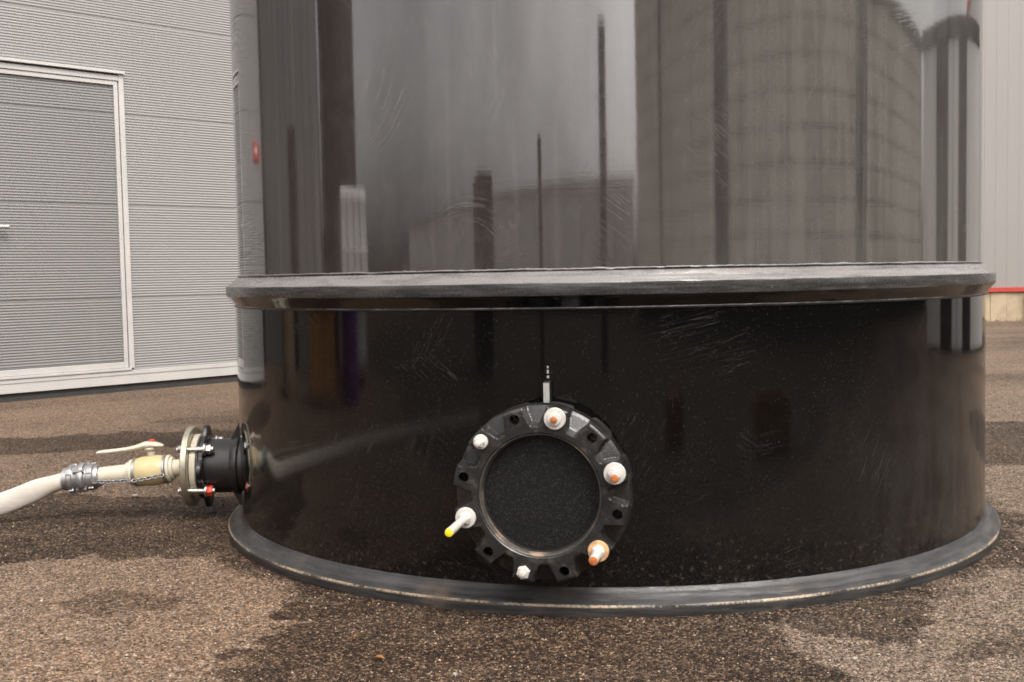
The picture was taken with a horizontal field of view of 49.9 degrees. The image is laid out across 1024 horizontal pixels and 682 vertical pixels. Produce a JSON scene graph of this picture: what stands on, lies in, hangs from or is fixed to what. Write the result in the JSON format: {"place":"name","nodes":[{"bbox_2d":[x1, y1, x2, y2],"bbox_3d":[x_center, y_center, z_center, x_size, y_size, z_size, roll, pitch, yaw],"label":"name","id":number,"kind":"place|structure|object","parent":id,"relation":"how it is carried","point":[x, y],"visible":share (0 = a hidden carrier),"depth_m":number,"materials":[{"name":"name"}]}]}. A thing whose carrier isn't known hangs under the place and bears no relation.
{"place":"outdoors","nodes":[
{"label":"outdoors","id":0,"kind":"place"},
{"bbox_2d":[0,0,238,402],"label":"metal building","id":1,"kind":"structure","parent":0,"point":[118,249],"depth_m":9.58,"materials":[{"name":"grey metal"}]},
{"bbox_2d":[0,57,134,379],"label":"door","id":2,"kind":"structure","parent":1,"relation":"in","point":[66,288],"depth_m":9.28,"materials":[{"name":"grey metal"}]},
{"bbox_2d":[0,321,1023,681],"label":"ground","id":3,"kind":"structure","parent":0,"point":[1004,349],"depth_m":3.13,"materials":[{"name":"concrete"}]},
{"bbox_2d":[0,473,62,514],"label":"hose","id":4,"kind":"object","parent":3,"relation":"on","point":[23,495],"visible":0.86,"depth_m":4.42,"materials":[{"name":"beige fabric"}]},
{"bbox_2d":[195,0,1000,617],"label":"storage tank","id":5,"kind":"object","parent":3,"relation":"on","point":[615,308],"visible":1,"depth_m":3.17,"materials":[{"name":"black plastic"}]},
{"bbox_2d":[60,426,223,505],"bbox_3d":[-1.507,0.514,4.481,0.635,0.324,0.324,-1,3,-2],"label":"ball valve","id":6,"kind":"object","parent":5,"relation":"attached to","point":[151,468],"visible":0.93,"depth_m":4.43,"materials":[{"name":"metal"}]},
{"bbox_2d":[982,0,1023,320],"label":"panel building","id":7,"kind":"structure","parent":0,"point":[1003,158],"depth_m":18.96,"materials":[{"name":"grey metal"}]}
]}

